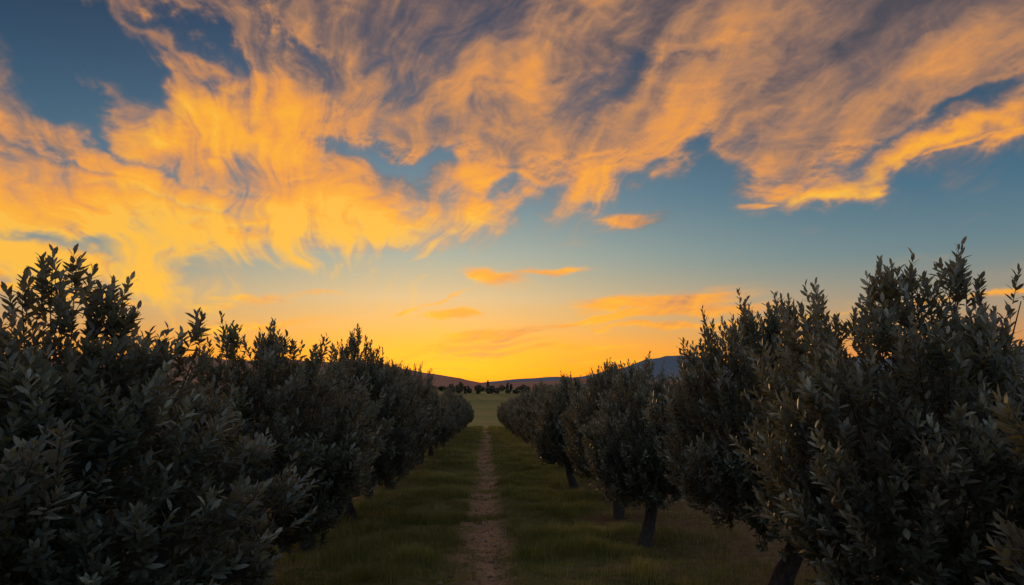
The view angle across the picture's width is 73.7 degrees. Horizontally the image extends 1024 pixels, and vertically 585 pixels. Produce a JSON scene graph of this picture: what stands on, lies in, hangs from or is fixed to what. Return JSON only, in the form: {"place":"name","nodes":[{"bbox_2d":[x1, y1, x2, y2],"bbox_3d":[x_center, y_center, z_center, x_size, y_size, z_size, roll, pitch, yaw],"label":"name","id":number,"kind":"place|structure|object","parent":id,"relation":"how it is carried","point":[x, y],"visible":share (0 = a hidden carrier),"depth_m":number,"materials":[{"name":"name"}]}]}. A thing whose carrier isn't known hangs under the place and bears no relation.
{"place":"outdoors","nodes":[
{"label":"outdoors","id":0,"kind":"place"},
{"bbox_2d":[438,439,546,584],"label":"gravel","id":1,"kind":"structure","parent":0,"point":[473,561],"depth_m":11.37,"materials":[{"name":"stone"}]},
{"bbox_2d":[196,425,816,584],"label":"grass","id":2,"kind":"structure","parent":0,"point":[585,544],"depth_m":11.03,"materials":[{"name":"green plant"}]},
{"bbox_2d":[0,0,1023,382],"label":"sky","id":3,"kind":"structure","parent":0,"point":[491,190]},
{"bbox_2d":[50,389,1016,584],"bbox_3d":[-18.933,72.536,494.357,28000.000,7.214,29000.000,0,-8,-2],"label":"ground","id":4,"kind":"structure","parent":0,"point":[484,404],"depth_m":10.67,"materials":[{"name":"green plant"}]},
{"bbox_2d":[0,244,318,584],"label":"olive tree","id":5,"kind":"object","parent":4,"relation":"on","point":[69,422],"visible":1,"depth_m":3.92,"materials":[{"name":"green plant"}]},
{"bbox_2d":[115,310,387,584],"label":"olive tree","id":6,"kind":"object","parent":4,"relation":"on","point":[339,459],"visible":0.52,"depth_m":6.98,"materials":[{"name":"green plant"}]},
{"bbox_2d":[251,349,394,551],"bbox_3d":[-2.971,2.350,10.131,2.240,3.190,2.401,7,-11,-42],"label":"olive tree","id":7,"kind":"object","parent":4,"relation":"on","point":[373,408],"visible":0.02,"depth_m":10.05,"materials":[{"name":"green plant"}]},
{"bbox_2d":[323,323,436,521],"bbox_3d":[-2.967,2.531,12.866,2.658,3.941,2.732,6,-10,-35],"label":"olive tree","id":8,"kind":"object","parent":4,"relation":"on","point":[394,453],"visible":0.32,"depth_m":12.64,"materials":[{"name":"green plant"}]},
{"bbox_2d":[364,371,423,500],"bbox_3d":[-3.217,3.262,15.521,2.104,3.289,2.255,6,-10,-38],"label":"olive tree","id":9,"kind":"object","parent":4,"relation":"on","point":[371,493],"visible":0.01,"depth_m":15.32,"materials":[{"name":"green plant"}]},
{"bbox_2d":[378,357,444,489],"bbox_3d":[-3.106,3.507,18.224,2.643,3.691,2.603,0,-8,-3],"label":"olive tree","id":10,"kind":"object","parent":4,"relation":"on","point":[423,445],"visible":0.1,"depth_m":18.06,"materials":[{"name":"green plant"}]},
{"bbox_2d":[391,359,440,477],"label":"olive tree","id":11,"kind":"object","parent":4,"relation":"on","point":[408,373],"visible":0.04,"depth_m":21.43,"materials":[{"name":"green plant"}]},
{"bbox_2d":[402,362,446,469],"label":"olive tree","id":12,"kind":"object","parent":4,"relation":"on","point":[438,429],"visible":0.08,"depth_m":24.36,"materials":[{"name":"green plant"}]},
{"bbox_2d":[418,386,450,462],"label":"olive tree","id":13,"kind":"object","parent":4,"relation":"on","point":[445,429],"visible":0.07,"depth_m":26.36,"materials":[{"name":"green plant"}]},
{"bbox_2d":[419,410,450,452],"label":"olive tree","id":14,"kind":"object","parent":4,"relation":"on","point":[447,415],"visible":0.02,"depth_m":29.02,"materials":[{"name":"green plant"}]},
{"bbox_2d":[428,394,456,455],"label":"olive tree","id":15,"kind":"object","parent":4,"relation":"on","point":[448,435],"visible":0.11,"depth_m":31.31,"materials":[{"name":"green plant"}]},
{"bbox_2d":[433,396,457,449],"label":"olive tree","id":16,"kind":"object","parent":4,"relation":"on","point":[452,408],"visible":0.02,"depth_m":36.93,"materials":[{"name":"green plant"}]},
{"bbox_2d":[441,394,463,446],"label":"olive tree","id":17,"kind":"object","parent":4,"relation":"on","point":[457,418],"visible":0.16,"depth_m":39.34,"materials":[{"name":"green plant"}]},
{"bbox_2d":[443,388,466,441],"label":"olive tree","id":18,"kind":"object","parent":4,"relation":"on","point":[454,399],"visible":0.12,"depth_m":45.03,"materials":[{"name":"green plant"}]},
{"bbox_2d":[449,391,466,437],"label":"olive tree","id":19,"kind":"object","parent":4,"relation":"on","point":[464,415],"visible":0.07,"depth_m":51.11,"materials":[{"name":"green plant"}]},
{"bbox_2d":[457,393,471,432],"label":"olive tree","id":20,"kind":"object","parent":4,"relation":"on","point":[466,404],"visible":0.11,"depth_m":62.58,"materials":[{"name":"green plant"}]},
{"bbox_2d":[460,397,470,424],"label":"olive tree","id":21,"kind":"object","parent":4,"relation":"on","point":[466,410],"visible":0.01,"depth_m":60.27,"materials":[{"name":"green plant"}]},
{"bbox_2d":[462,405,473,429],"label":"olive tree","id":22,"kind":"object","parent":4,"relation":"on","point":[472,412],"visible":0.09,"depth_m":75.95,"materials":[{"name":"green plant"}]},
{"bbox_2d":[496,404,507,429],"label":"olive tree","id":23,"kind":"object","parent":4,"relation":"on","point":[499,415],"visible":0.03,"depth_m":76.34,"materials":[{"name":"green plant"}]},
{"bbox_2d":[499,407,513,433],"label":"olive tree","id":24,"kind":"object","parent":4,"relation":"on","point":[501,418],"visible":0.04,"depth_m":62.25,"materials":[{"name":"green plant"}]},
{"bbox_2d":[501,393,516,434],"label":"olive tree","id":25,"kind":"object","parent":4,"relation":"on","point":[502,417],"visible":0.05,"depth_m":59.08,"materials":[{"name":"green plant"}]},
{"bbox_2d":[502,394,519,436],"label":"olive tree","id":26,"kind":"object","parent":4,"relation":"on","point":[506,417],"visible":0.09,"depth_m":53.76,"materials":[{"name":"green plant"}]},
{"bbox_2d":[507,394,526,440],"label":"olive tree","id":27,"kind":"object","parent":4,"relation":"on","point":[515,400],"visible":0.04,"depth_m":45.39,"materials":[{"name":"green plant"}]},
{"bbox_2d":[506,392,529,443],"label":"olive tree","id":28,"kind":"object","parent":4,"relation":"on","point":[511,414],"visible":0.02,"depth_m":43.14,"materials":[{"name":"green plant"}]},
{"bbox_2d":[511,390,533,448],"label":"olive tree","id":29,"kind":"object","parent":4,"relation":"on","point":[514,425],"visible":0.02,"depth_m":37.15,"materials":[{"name":"green plant"}]},
{"bbox_2d":[512,408,535,448],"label":"olive tree","id":30,"kind":"object","parent":4,"relation":"on","point":[517,427],"visible":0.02,"depth_m":34.21,"materials":[{"name":"green plant"}]},
{"bbox_2d":[513,381,547,458],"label":"olive tree","id":31,"kind":"object","parent":4,"relation":"on","point":[518,410],"visible":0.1,"depth_m":29.25,"materials":[{"name":"green plant"}]},
{"bbox_2d":[518,392,547,442],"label":"olive tree","id":32,"kind":"object","parent":4,"relation":"on","point":[528,412],"visible":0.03,"depth_m":26.43,"materials":[{"name":"green plant"}]},
{"bbox_2d":[165,381,903,390],"bbox_3d":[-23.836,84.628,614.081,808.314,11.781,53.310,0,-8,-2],"label":"distant treeline","id":33,"kind":"object","parent":4,"relation":"on","point":[476,387],"visible":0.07,"depth_m":608.83,"materials":[{"name":"green plant"}]},
{"bbox_2d":[515,379,557,408],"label":"olive tree","id":34,"kind":"object","parent":4,"relation":"on","point":[521,402],"visible":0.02,"depth_m":32.29,"materials":[{"name":"green plant"}]},
{"bbox_2d":[207,385,869,393],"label":"distant treeline","id":35,"kind":"object","parent":4,"relation":"on","point":[490,390],"visible":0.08,"depth_m":422.60,"materials":[{"name":"green plant"}]},
{"bbox_2d":[520,376,565,468],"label":"olive tree","id":36,"kind":"object","parent":4,"relation":"on","point":[530,423],"visible":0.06,"depth_m":23.96,"materials":[{"name":"green plant"}]},
{"bbox_2d":[527,371,585,489],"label":"olive tree","id":37,"kind":"object","parent":4,"relation":"on","point":[550,449],"visible":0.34,"depth_m":18.00,"materials":[{"name":"green plant"}]},
{"bbox_2d":[527,372,586,473],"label":"olive tree","id":38,"kind":"object","parent":4,"relation":"on","point":[538,409],"visible":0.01,"depth_m":20.95,"materials":[{"name":"green plant"}]},
{"bbox_2d":[558,369,613,500],"bbox_3d":[2.267,3.329,15.626,2.595,3.145,2.608,-4,-9,28],"label":"olive tree","id":39,"kind":"object","parent":4,"relation":"on","point":[564,428],"visible":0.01,"depth_m":15.54,"materials":[{"name":"green plant"}]},
{"bbox_2d":[559,357,669,519],"bbox_3d":[1.955,2.835,12.982,2.272,3.237,2.269,6,-10,-38],"label":"olive tree","id":40,"kind":"object","parent":4,"relation":"on","point":[596,384],"visible":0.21,"depth_m":12.87,"materials":[{"name":"green plant"}]},
{"bbox_2d":[574,350,707,547],"bbox_3d":[1.999,2.459,10.547,2.362,3.140,2.350,2,-8,-11],"label":"olive tree","id":41,"kind":"object","parent":4,"relation":"on","point":[620,471],"visible":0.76,"depth_m":10.01,"materials":[{"name":"green plant"}]},
{"bbox_2d":[642,288,866,584],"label":"olive tree","id":42,"kind":"object","parent":4,"relation":"on","point":[711,475],"visible":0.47,"depth_m":7.25,"materials":[{"name":"green plant"}]},
{"bbox_2d":[729,236,1023,584],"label":"olive tree","id":43,"kind":"object","parent":4,"relation":"on","point":[851,525],"visible":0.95,"depth_m":4.24,"materials":[{"name":"green plant"}]},
{"bbox_2d":[874,387,946,485],"bbox_3d":[7.384,2.815,12.214,2.530,3.020,2.360,1,-8,-10],"label":"olive tree","id":44,"kind":"object","parent":4,"relation":"on","point":[896,435],"visible":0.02,"depth_m":11.99,"materials":[{"name":"green plant"}]},
{"bbox_2d":[974,384,1023,584],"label":"olive tree","id":45,"kind":"object","parent":4,"relation":"on","point":[1009,552],"visible":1,"depth_m":2.74,"materials":[{"name":"green plant"}]},
{"bbox_2d":[51,356,1022,388],"bbox_3d":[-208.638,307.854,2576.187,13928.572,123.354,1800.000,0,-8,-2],"label":"hills","id":46,"kind":"structure","parent":0,"point":[443,380],"depth_m":2181.79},
{"bbox_2d":[482,348,1023,382],"bbox_3d":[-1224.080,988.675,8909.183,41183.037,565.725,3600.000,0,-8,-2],"label":"mountains","id":47,"kind":"structure","parent":0,"point":[671,363],"depth_m":8403.68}
]}

